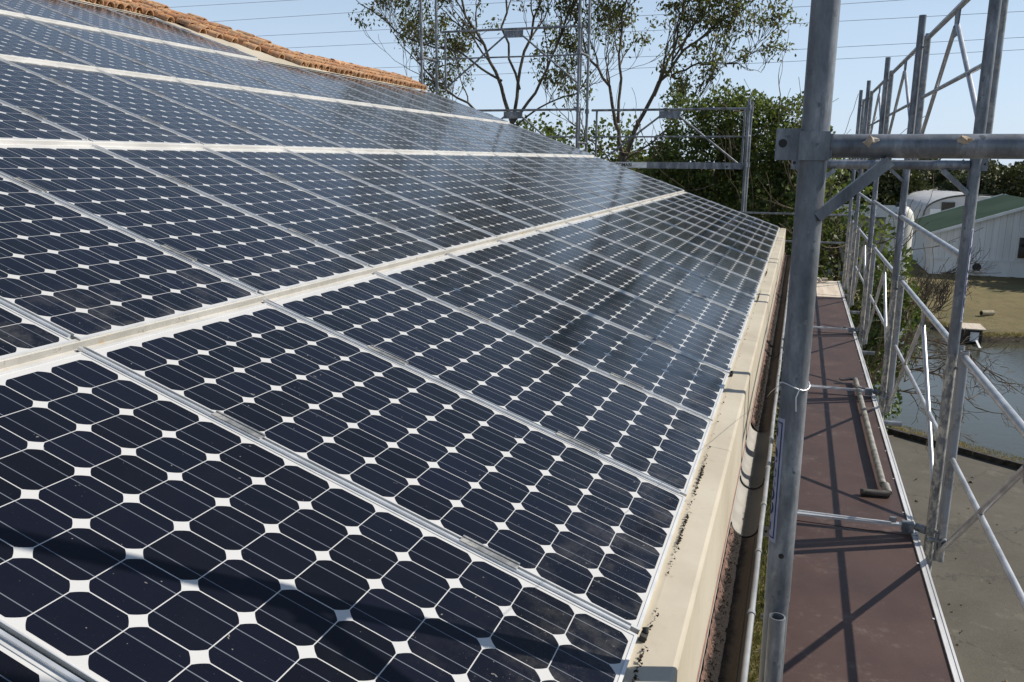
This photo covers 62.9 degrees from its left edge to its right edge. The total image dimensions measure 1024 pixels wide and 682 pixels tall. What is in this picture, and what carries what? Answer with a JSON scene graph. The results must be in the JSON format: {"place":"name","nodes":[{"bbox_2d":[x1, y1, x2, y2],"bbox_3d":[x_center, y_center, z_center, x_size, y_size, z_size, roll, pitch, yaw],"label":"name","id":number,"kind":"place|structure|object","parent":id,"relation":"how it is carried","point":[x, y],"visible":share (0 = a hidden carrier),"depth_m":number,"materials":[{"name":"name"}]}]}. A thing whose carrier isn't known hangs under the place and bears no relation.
{"place":"outdoors","nodes":[
{"label":"outdoors","id":0,"kind":"place"},
{"bbox_2d":[150,0,1023,166],"label":"sky","id":1,"kind":"structure","parent":0,"point":[952,112],"materials":[{"name":"blue"}]},
{"bbox_2d":[638,168,1023,681],"bbox_3d":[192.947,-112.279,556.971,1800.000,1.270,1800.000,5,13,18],"label":"ground","id":2,"kind":"structure","parent":0,"point":[1002,298],"depth_m":38.92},
{"bbox_2d":[73,0,790,681],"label":"farm building","id":3,"kind":"structure","parent":2,"relation":"on","point":[723,510],"depth_m":3.17,"materials":[{"name":"metal"}]},
{"bbox_2d":[0,638,69,681],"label":"solar panel","id":4,"kind":"object","parent":3,"relation":"on","point":[17,665],"visible":1,"depth_m":1.27,"materials":[{"name":"glass"}]},
{"bbox_2d":[0,303,73,360],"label":"solar panel","id":5,"kind":"object","parent":3,"relation":"on","point":[21,334],"visible":0.77,"depth_m":2.18,"materials":[{"name":"glass"}]},
{"bbox_2d":[0,102,89,141],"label":"solar panel","id":6,"kind":"object","parent":3,"relation":"on","point":[16,124],"visible":0.67,"depth_m":4.01,"materials":[{"name":"glass"}]},
{"bbox_2d":[0,28,94,66],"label":"solar panel","id":7,"kind":"object","parent":3,"relation":"on","point":[13,44],"visible":0.78,"depth_m":5.85,"materials":[{"name":"glass"}]},
{"bbox_2d":[0,621,98,681],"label":"mounting channel","id":8,"kind":"object","parent":3,"relation":"attached to","point":[41,654],"visible":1,"depth_m":1.29,"materials":[{"name":"metal"}]},
{"bbox_2d":[0,0,98,28],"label":"solar panel","id":9,"kind":"object","parent":3,"relation":"on","point":[27,7],"visible":0.69,"depth_m":7.67,"materials":[{"name":"glass"}]},
{"bbox_2d":[0,13,175,77],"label":"solar panel","id":10,"kind":"object","parent":3,"relation":"on","point":[98,57],"visible":0.72,"depth_m":6.60,"materials":[{"name":"glass"}]},
{"bbox_2d":[31,0,159,39],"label":"solar panel","id":11,"kind":"object","parent":3,"relation":"on","point":[100,22],"visible":0.68,"depth_m":8.47,"materials":[{"name":"glass"}]},
{"bbox_2d":[0,59,201,144],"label":"solar panel","id":12,"kind":"object","parent":3,"relation":"on","point":[93,120],"visible":0.69,"depth_m":4.68,"materials":[{"name":"glass"}]},
{"bbox_2d":[0,171,259,293],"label":"mounting channel","id":13,"kind":"object","parent":3,"relation":"attached to","point":[180,254],"visible":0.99,"depth_m":3.13,"materials":[{"name":"metal"}]},
{"bbox_2d":[0,175,260,340],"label":"solar panel","id":14,"kind":"object","parent":3,"relation":"on","point":[81,276],"visible":0.78,"depth_m":2.74,"materials":[{"name":"glass"}]},
{"bbox_2d":[34,19,239,86],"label":"solar panel","id":15,"kind":"object","parent":3,"relation":"on","point":[177,69],"visible":0.67,"depth_m":7.36,"materials":[{"name":"glass"}]},
{"bbox_2d":[62,0,212,49],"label":"solar panel","id":16,"kind":"object","parent":3,"relation":"on","point":[162,35],"visible":0.76,"depth_m":9.27,"materials":[{"name":"glass"}]},
{"bbox_2d":[3,58,282,146],"bbox_3d":[-2.393,-1.533,5.465,1.600,0.037,0.808,24,18,13],"label":"solar panel","id":17,"kind":"object","parent":3,"relation":"on","point":[204,129],"visible":0.7,"depth_m":5.44,"materials":[{"name":"glass"}]},
{"bbox_2d":[108,8,257,58],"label":"solar panel","id":18,"kind":"object","parent":3,"relation":"on","point":[215,46],"visible":0.71,"depth_m":10.04,"materials":[{"name":"glass"}]},
{"bbox_2d":[0,145,370,294],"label":"solar panel","id":19,"kind":"object","parent":3,"relation":"on","point":[264,257],"visible":0.82,"depth_m":3.53,"materials":[{"name":"glass"}]},
{"bbox_2d":[107,32,289,92],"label":"solar panel","id":20,"kind":"object","parent":3,"relation":"on","point":[228,74],"visible":0.72,"depth_m":8.13,"materials":[{"name":"glass"}]},
{"bbox_2d":[104,71,344,148],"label":"solar panel","id":21,"kind":"object","parent":3,"relation":"on","point":[285,135],"visible":0.68,"depth_m":6.22,"materials":[{"name":"glass"}]},
{"bbox_2d":[92,144,369,265],"bbox_3d":[-1.356,-0.655,3.955,1.596,0.024,0.025,24,18,13],"label":"mounting channel","id":22,"kind":"object","parent":3,"relation":"attached to","point":[291,230],"visible":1,"depth_m":3.94,"materials":[{"name":"metal"}]},
{"bbox_2d":[170,44,333,98],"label":"solar panel","id":23,"kind":"object","parent":3,"relation":"on","point":[292,88],"visible":0.68,"depth_m":8.90,"materials":[{"name":"glass"}]},
{"bbox_2d":[0,55,508,122],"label":"row flashing","id":24,"kind":"object","parent":3,"relation":"attached to","point":[107,70],"visible":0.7,"depth_m":7.02,"materials":[{"name":"white metal"}]},
{"bbox_2d":[102,147,443,267],"bbox_3d":[-1.214,-0.712,4.338,1.600,0.037,0.808,24,18,13],"label":"solar panel","id":25,"kind":"object","parent":3,"relation":"on","point":[372,243],"visible":0.77,"depth_m":4.30,"materials":[{"name":"glass"}]},
{"bbox_2d":[185,82,393,149],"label":"solar panel","id":26,"kind":"object","parent":3,"relation":"on","point":[315,126],"visible":0.69,"depth_m":6.99,"materials":[{"name":"glass"}]},
{"bbox_2d":[220,53,370,103],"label":"solar panel","id":27,"kind":"object","parent":3,"relation":"on","point":[313,85],"visible":0.68,"depth_m":9.68,"materials":[{"name":"glass"}]},
{"bbox_2d":[0,139,593,156],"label":"row flashing","id":28,"kind":"object","parent":3,"relation":"attached to","point":[65,143],"visible":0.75,"depth_m":5.00,"materials":[{"name":"white metal"}]},
{"bbox_2d":[0,351,637,681],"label":"solar panel","id":29,"kind":"object","parent":3,"relation":"on","point":[148,533],"visible":0.92,"depth_m":1.69,"materials":[{"name":"glass"}]},
{"bbox_2d":[203,147,442,248],"bbox_3d":[-1.090,-0.819,4.721,1.596,0.024,0.025,24,18,13],"label":"mounting channel","id":30,"kind":"object","parent":3,"relation":"attached to","point":[337,203],"visible":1,"depth_m":4.70,"materials":[{"name":"metal"}]},
{"bbox_2d":[266,62,401,107],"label":"solar panel","id":31,"kind":"object","parent":3,"relation":"on","point":[338,86],"visible":0.67,"depth_m":10.45,"materials":[{"name":"glass"}]},
{"bbox_2d":[248,90,432,150],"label":"solar panel","id":32,"kind":"object","parent":3,"relation":"on","point":[394,142],"visible":0.69,"depth_m":7.77,"materials":[{"name":"glass"}]},
{"bbox_2d":[0,191,683,372],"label":"row flashing","id":33,"kind":"object","parent":3,"relation":"attached to","point":[44,355],"visible":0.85,"depth_m":2.81,"materials":[{"name":"white metal"}]},
{"bbox_2d":[211,149,495,249],"bbox_3d":[-0.948,-0.877,5.104,1.600,0.037,0.808,24,18,13],"label":"solar panel","id":34,"kind":"object","parent":3,"relation":"on","point":[445,232],"visible":0.75,"depth_m":5.08,"materials":[{"name":"glass"}]},
{"bbox_2d":[77,346,648,642],"bbox_3d":[-0.425,0.337,2.057,1.636,0.029,0.030,24,18,13],"label":"mounting channel","id":35,"kind":"object","parent":3,"relation":"attached to","point":[464,540],"visible":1,"depth_m":2.03,"materials":[{"name":"metal"}]},
{"bbox_2d":[301,68,428,111],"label":"solar panel","id":36,"kind":"object","parent":3,"relation":"on","point":[402,104],"visible":0.72,"depth_m":11.22,"materials":[{"name":"glass"}]},
{"bbox_2d":[298,96,465,151],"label":"solar panel","id":37,"kind":"object","parent":3,"relation":"on","point":[392,128],"visible":0.69,"depth_m":8.54,"materials":[{"name":"glass"}]},
{"bbox_2d":[91,303,685,634],"bbox_3d":[-0.301,0.273,2.443,1.600,0.037,0.808,24,18,13],"label":"solar panel","id":38,"kind":"object","parent":3,"relation":"on","point":[598,531],"visible":0.75,"depth_m":2.36,"materials":[{"name":"glass"}]},
{"bbox_2d":[292,151,534,236],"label":"solar panel","id":39,"kind":"object","parent":3,"relation":"on","point":[497,224],"visible":0.79,"depth_m":5.86,"materials":[{"name":"glass"}]},
{"bbox_2d":[342,102,492,152],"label":"solar panel","id":40,"kind":"object","parent":3,"relation":"on","point":[428,131],"visible":0.69,"depth_m":9.32,"materials":[{"name":"glass"}]},
{"bbox_2d":[376,106,514,152],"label":"solar panel","id":41,"kind":"object","parent":3,"relation":"on","point":[493,148],"visible":0.65,"depth_m":10.09,"materials":[{"name":"glass"}]},
{"bbox_2d":[353,152,563,227],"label":"solar panel","id":42,"kind":"object","parent":3,"relation":"on","point":[535,217],"visible":0.79,"depth_m":6.63,"materials":[{"name":"glass"}]},
{"bbox_2d":[262,299,680,493],"bbox_3d":[-0.177,0.166,2.827,1.596,0.023,0.025,24,18,13],"label":"mounting channel","id":43,"kind":"object","parent":3,"relation":"attached to","point":[558,434],"visible":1,"depth_m":2.80,"materials":[{"name":"metal"}]},
{"bbox_2d":[407,110,535,153],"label":"solar panel","id":44,"kind":"object","parent":3,"relation":"on","point":[480,135],"visible":0.71,"depth_m":10.86,"materials":[{"name":"glass"}]},
{"bbox_2d":[273,274,711,496],"bbox_3d":[-0.035,0.109,3.210,1.600,0.037,0.808,24,18,13],"label":"solar panel","id":45,"kind":"object","parent":3,"relation":"on","point":[639,429],"visible":0.73,"depth_m":3.15,"materials":[{"name":"glass"}]},
{"bbox_2d":[435,114,551,153],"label":"solar panel","id":46,"kind":"object","parent":3,"relation":"on","point":[498,135],"visible":0.68,"depth_m":11.63,"materials":[{"name":"glass"}]},
{"bbox_2d":[401,153,588,219],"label":"solar panel","id":47,"kind":"object","parent":3,"relation":"on","point":[563,211],"visible":0.75,"depth_m":7.41,"materials":[{"name":"glass"}]},
{"bbox_2d":[440,154,608,213],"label":"solar panel","id":48,"kind":"object","parent":3,"relation":"on","point":[536,186],"visible":0.77,"depth_m":8.18,"materials":[{"name":"glass"}]},
{"bbox_2d":[372,271,707,418],"bbox_3d":[0.089,0.001,3.594,1.596,0.023,0.025,24,18,13],"label":"mounting channel","id":49,"kind":"object","parent":3,"relation":"attached to","point":[611,374],"visible":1,"depth_m":3.57,"materials":[{"name":"metal"}]},
{"bbox_2d":[471,154,624,208],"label":"solar panel","id":50,"kind":"object","parent":3,"relation":"on","point":[558,184],"visible":0.72,"depth_m":8.95,"materials":[{"name":"glass"}]},
{"bbox_2d":[381,255,728,420],"bbox_3d":[0.231,-0.056,3.976,1.600,0.037,0.808,24,18,13],"label":"solar panel","id":51,"kind":"object","parent":3,"relation":"on","point":[675,376],"visible":0.73,"depth_m":3.94,"materials":[{"name":"glass"}]},
{"bbox_2d":[499,155,637,204],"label":"solar panel","id":52,"kind":"object","parent":3,"relation":"on","point":[624,200],"visible":0.75,"depth_m":9.72,"materials":[{"name":"glass"}]},
{"bbox_2d":[520,155,649,201],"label":"solar panel","id":53,"kind":"object","parent":3,"relation":"on","point":[594,180],"visible":0.72,"depth_m":10.49,"materials":[{"name":"glass"}]},
{"bbox_2d":[445,252,733,376],"bbox_3d":[0.374,-0.157,4.357,1.636,0.029,0.030,24,18,13],"label":"mounting channel","id":54,"kind":"object","parent":3,"relation":"attached to","point":[606,320],"visible":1,"depth_m":4.33,"materials":[{"name":"metal"}]},
{"bbox_2d":[452,241,739,372],"bbox_3d":[0.498,-0.221,4.743,1.600,0.037,0.808,24,18,13],"label":"solar panel","id":55,"kind":"object","parent":3,"relation":"on","point":[684,334],"visible":0.75,"depth_m":4.71,"materials":[{"name":"glass"}]},
{"bbox_2d":[541,156,660,198],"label":"solar panel","id":56,"kind":"object","parent":3,"relation":"on","point":[650,195],"visible":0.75,"depth_m":11.27,"materials":[{"name":"glass"}]},
{"bbox_2d":[502,231,748,339],"bbox_3d":[0.764,-0.385,5.509,1.600,0.037,0.808,24,18,13],"label":"solar panel","id":57,"kind":"object","parent":3,"relation":"on","point":[662,294],"visible":0.73,"depth_m":5.49,"materials":[{"name":"glass"}]},
{"bbox_2d":[540,223,754,315],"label":"solar panel","id":58,"kind":"object","parent":3,"relation":"on","point":[670,273],"visible":0.75,"depth_m":6.27,"materials":[{"name":"glass"}]},
{"bbox_2d":[571,217,759,297],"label":"solar panel","id":59,"kind":"object","parent":3,"relation":"on","point":[684,261],"visible":0.73,"depth_m":7.04,"materials":[{"name":"glass"}]},
{"bbox_2d":[593,212,763,282],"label":"solar panel","id":60,"kind":"object","parent":3,"relation":"on","point":[745,270],"visible":0.73,"depth_m":7.82,"materials":[{"name":"glass"}]},
{"bbox_2d":[612,208,767,270],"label":"solar panel","id":61,"kind":"object","parent":3,"relation":"on","point":[697,239],"visible":0.73,"depth_m":8.59,"materials":[{"name":"glass"}]},
{"bbox_2d":[628,204,769,261],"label":"solar panel","id":62,"kind":"object","parent":3,"relation":"on","point":[724,240],"visible":0.72,"depth_m":9.36,"materials":[{"name":"glass"}]},
{"bbox_2d":[643,201,772,253],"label":"solar panel","id":63,"kind":"object","parent":3,"relation":"on","point":[712,227],"visible":0.72,"depth_m":10.13,"materials":[{"name":"glass"}]},
{"bbox_2d":[654,198,774,246],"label":"solar panel","id":64,"kind":"object","parent":3,"relation":"on","point":[717,222],"visible":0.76,"depth_m":10.90,"materials":[{"name":"glass"}]},
{"bbox_2d":[664,196,776,240],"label":"solar panel","id":65,"kind":"object","parent":3,"relation":"on","point":[723,218],"visible":0.68,"depth_m":11.68,"materials":[{"name":"glass"}]},
{"bbox_2d":[703,253,786,681],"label":"gutter debris","id":66,"kind":"object","parent":3,"relation":"on","point":[756,422],"visible":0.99,"depth_m":3.25,"materials":[{"name":"brown soil"}]},
{"bbox_2d":[348,0,687,125],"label":"sparse tree","id":67,"kind":"object","parent":2,"relation":"on","point":[459,48],"visible":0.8,"depth_m":24.50,"materials":[{"name":"green plant"}]},
{"bbox_2d":[575,0,590,151],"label":"gable scaffold portal","id":68,"kind":"object","parent":2,"relation":"on","point":[588,58],"visible":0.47,"depth_m":15.14,"materials":[{"name":"metal"}]},
{"bbox_2d":[440,25,585,88],"bbox_3d":[-0.020,-5.381,15.908,2.900,1.085,0.044,5,13,18],"label":"gable guardrail","id":69,"kind":"object","parent":68,"relation":"attached to","point":[514,32],"visible":0.89,"depth_m":15.81,"materials":[{"name":"metal"}]},
{"bbox_2d":[477,108,583,148],"bbox_3d":[-0.031,-3.949,16.219,2.900,1.055,0.044,5,13,18],"label":"gable guardrail","id":70,"kind":"object","parent":68,"relation":"attached to","point":[518,113],"visible":0.41,"depth_m":16.01,"materials":[{"name":"metal"}]},
{"bbox_2d":[544,111,673,172],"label":"undergrowth","id":71,"kind":"object","parent":2,"relation":"on","point":[641,157],"visible":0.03,"depth_m":27.01,"materials":[{"name":"green plant"}]},
{"bbox_2d":[528,0,807,161],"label":"sparse tree","id":72,"kind":"object","parent":2,"relation":"on","point":[714,21],"visible":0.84,"depth_m":22.02,"materials":[{"name":"green plant"}]},
{"bbox_2d":[597,32,791,356],"bbox_3d":[4.649,-2.109,20.709,4.558,10.076,4.522,5,13,18],"label":"ivy covered tree","id":73,"kind":"object","parent":2,"relation":"on","point":[715,187],"visible":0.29,"depth_m":19.88,"materials":[{"name":"green plant"}]},
{"bbox_2d":[741,98,753,211],"bbox_3d":[4.062,-0.415,15.135,0.076,7.600,0.780,5,13,18],"label":"gable scaffold portal","id":74,"kind":"object","parent":2,"relation":"on","point":[750,111],"visible":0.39,"depth_m":14.32,"materials":[{"name":"metal"}]},
{"bbox_2d":[591,107,746,162],"bbox_3d":[2.833,-3.712,15.275,2.850,1.035,0.044,5,13,18],"label":"gable guardrail","id":75,"kind":"object","parent":74,"relation":"attached to","point":[669,112],"visible":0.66,"depth_m":15.17,"materials":[{"name":"metal"}]},
{"bbox_2d":[611,162,742,168],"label":"deck beam","id":76,"kind":"structure","parent":74,"relation":"attached to","point":[694,165],"depth_m":14.51,"materials":[{"name":"metal"}]},
{"bbox_2d":[747,462,773,681],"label":"wall grass","id":77,"kind":"structure","parent":2,"relation":"on","point":[760,587],"depth_m":12.90,"materials":[{"name":"plant"}]},
{"bbox_2d":[705,78,857,436],"bbox_3d":[5.590,-1.415,19.538,4.838,8.911,4.715,5,13,18],"label":"ivy covered tree","id":78,"kind":"object","parent":2,"relation":"on","point":[772,181],"visible":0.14,"depth_m":19.00,"materials":[{"name":"green plant"}]},
{"bbox_2d":[764,80,870,594],"bbox_3d":[4.389,0.260,11.979,0.969,7.633,0.150,5,13,18],"label":"scaffold portal","id":79,"kind":"object","parent":2,"relation":"on","point":[864,130],"visible":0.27,"depth_m":11.44,"materials":[{"name":"metal"}]},
{"bbox_2d":[759,57,890,652],"bbox_3d":[3.530,0.791,9.508,0.969,7.633,0.150,5,13,18],"label":"scaffold portal","id":80,"kind":"object","parent":2,"relation":"on","point":[875,189],"visible":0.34,"depth_m":8.94,"materials":[{"name":"metal"}]},
{"bbox_2d":[813,296,855,333],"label":"scaffold deck","id":81,"kind":"structure","parent":80,"relation":"on","point":[831,312],"depth_m":10.35,"materials":[{"name":"brown wood"}]},
{"bbox_2d":[760,15,926,618],"bbox_3d":[2.668,1.324,7.027,0.969,7.633,0.150,5,13,18],"label":"scaffold portal","id":82,"kind":"object","parent":2,"relation":"on","point":[904,179],"visible":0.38,"depth_m":6.43,"materials":[{"name":"metal"}]},
{"bbox_2d":[808,331,875,397],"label":"scaffold deck","id":83,"kind":"structure","parent":82,"relation":"on","point":[835,357],"depth_m":7.85,"materials":[{"name":"brown wood"}]},
{"bbox_2d":[863,245,902,405],"bbox_3d":[3.449,-0.242,7.880,0.072,1.075,2.684,5,13,18],"label":"guardrail","id":84,"kind":"object","parent":82,"relation":"attached to","point":[869,318],"visible":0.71,"depth_m":8.24,"materials":[{"name":"metal"}]},
{"bbox_2d":[881,37,924,158],"bbox_3d":[3.462,-2.074,7.482,0.072,0.905,2.684,5,13,18],"label":"guardrail","id":85,"kind":"object","parent":82,"relation":"attached to","point":[903,78],"visible":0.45,"depth_m":7.79,"materials":[{"name":"metal"}]},
{"bbox_2d":[755,81,981,412],"bbox_3d":[6.723,-1.111,17.192,4.114,8.376,4.207,-7,15,-32],"label":"vine thicket","id":86,"kind":"object","parent":2,"relation":"on","point":[833,255],"visible":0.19,"depth_m":17.61,"materials":[{"name":"green plant"}]},
{"bbox_2d":[826,158,932,204],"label":"distant tree","id":87,"kind":"object","parent":2,"relation":"on","point":[889,188],"visible":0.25,"depth_m":74.42,"materials":[{"name":"green plant"}]},
{"bbox_2d":[763,0,1001,573],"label":"scaffold portal","id":88,"kind":"object","parent":2,"relation":"on","point":[974,167],"visible":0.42,"depth_m":3.92,"materials":[{"name":"metal"}]},
{"bbox_2d":[797,392,918,535],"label":"scaffold deck","id":89,"kind":"structure","parent":88,"relation":"on","point":[838,471],"depth_m":5.20,"materials":[{"name":"brown wood"}]},
{"bbox_2d":[839,377,891,496],"bbox_3d":[2.478,0.589,5.972,0.170,0.065,2.684,4,13,18],"label":"scaffold strut","id":90,"kind":"object","parent":89,"relation":"on","point":[886,491],"visible":1,"depth_m":5.26,"materials":[{"name":"paint"}]},
{"bbox_2d":[797,510,946,549],"bbox_3d":[1.799,0.957,4.309,0.787,0.106,0.135,5,13,18],"label":"locking bar","id":91,"kind":"object","parent":88,"relation":"attached to","point":[908,526],"visible":0.91,"depth_m":4.29,"materials":[{"name":"metal"}]},
{"bbox_2d":[885,278,964,529],"bbox_3d":[2.583,0.293,5.390,0.072,1.075,2.704,5,13,18],"label":"guardrail","id":92,"kind":"object","parent":88,"relation":"attached to","point":[921,329],"visible":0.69,"depth_m":5.22,"materials":[{"name":"metal"}]},
{"bbox_2d":[912,0,1008,159],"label":"guardrail","id":93,"kind":"object","parent":88,"relation":"attached to","point":[957,31],"visible":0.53,"depth_m":4.82,"materials":[{"name":"metal"}]},
{"bbox_2d":[758,0,1023,681],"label":"scaffold portal","id":94,"kind":"object","parent":2,"relation":"on","point":[812,144],"visible":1,"depth_m":1.57,"materials":[{"name":"metal"}]},
{"bbox_2d":[782,521,963,681],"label":"scaffold deck","id":95,"kind":"structure","parent":94,"relation":"attached to","point":[864,606],"depth_m":3.53,"materials":[{"name":"brown wood"}]},
{"bbox_2d":[934,351,1023,610],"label":"guardrail","id":96,"kind":"object","parent":94,"relation":"attached to","point":[966,362],"visible":1,"depth_m":3.70,"materials":[{"name":"metal"}]},
{"bbox_2d":[881,203,913,285],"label":"storage tank","id":97,"kind":"object","parent":2,"relation":"on","point":[908,228],"visible":0.36,"depth_m":44.94,"materials":[{"name":"white plastic"}]},
{"bbox_2d":[894,189,992,218],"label":"arched tunnel","id":98,"kind":"structure","parent":2,"relation":"on","point":[936,203],"depth_m":64.00,"materials":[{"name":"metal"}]},
{"bbox_2d":[907,248,994,309],"bbox_3d":[19.856,-2.973,37.701,3.817,3.318,2.768,5,13,18],"label":"bare shrub","id":99,"kind":"object","parent":2,"relation":"on","point":[939,291],"visible":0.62,"depth_m":37.75,"materials":[{"name":"brown plant"}]},
{"bbox_2d":[887,427,1023,468],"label":"kerb","id":100,"kind":"structure","parent":2,"relation":"on","point":[969,451],"depth_m":19.20,"materials":[{"name":"black concrete"}]},
{"bbox_2d":[910,194,1023,277],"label":"green roofed shed","id":101,"kind":"structure","parent":2,"relation":"on","point":[999,220],"depth_m":49.77,"materials":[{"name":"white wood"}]},
{"bbox_2d":[927,159,1023,199],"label":"distant tree","id":102,"kind":"object","parent":2,"relation":"on","point":[989,184],"visible":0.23,"depth_m":69.92,"materials":[{"name":"green plant"}]},
{"bbox_2d":[828,204,894,274],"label":"grey outbuilding","id":103,"kind":"structure","parent":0,"point":[881,213],"depth_m":49.15,"materials":[{"name":"metal"}]},
{"bbox_2d":[778,325,1023,462],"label":"pond water","id":104,"kind":"structure","parent":0,"point":[992,431],"depth_m":24.87,"materials":[{"name":"grey liquid"}]},
{"bbox_2d":[887,433,1023,681],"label":"yard pavement","id":105,"kind":"structure","parent":0,"point":[987,617],"depth_m":13.97,"materials":[{"name":"concrete"}]},
{"bbox_2d":[853,240,971,436],"bbox_3d":[7.317,0.665,16.183,2.433,5.337,3.102,8,14,30],"label":"green shrub","id":106,"kind":"object","parent":105,"relation":"on","point":[875,332],"visible":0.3,"depth_m":16.41,"materials":[{"name":"green plant"}]},
{"bbox_2d":[864,289,1023,454],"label":"bare shrub","id":107,"kind":"object","parent":105,"relation":"on","point":[917,369],"visible":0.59,"depth_m":14.85,"materials":[{"name":"brown plant"}]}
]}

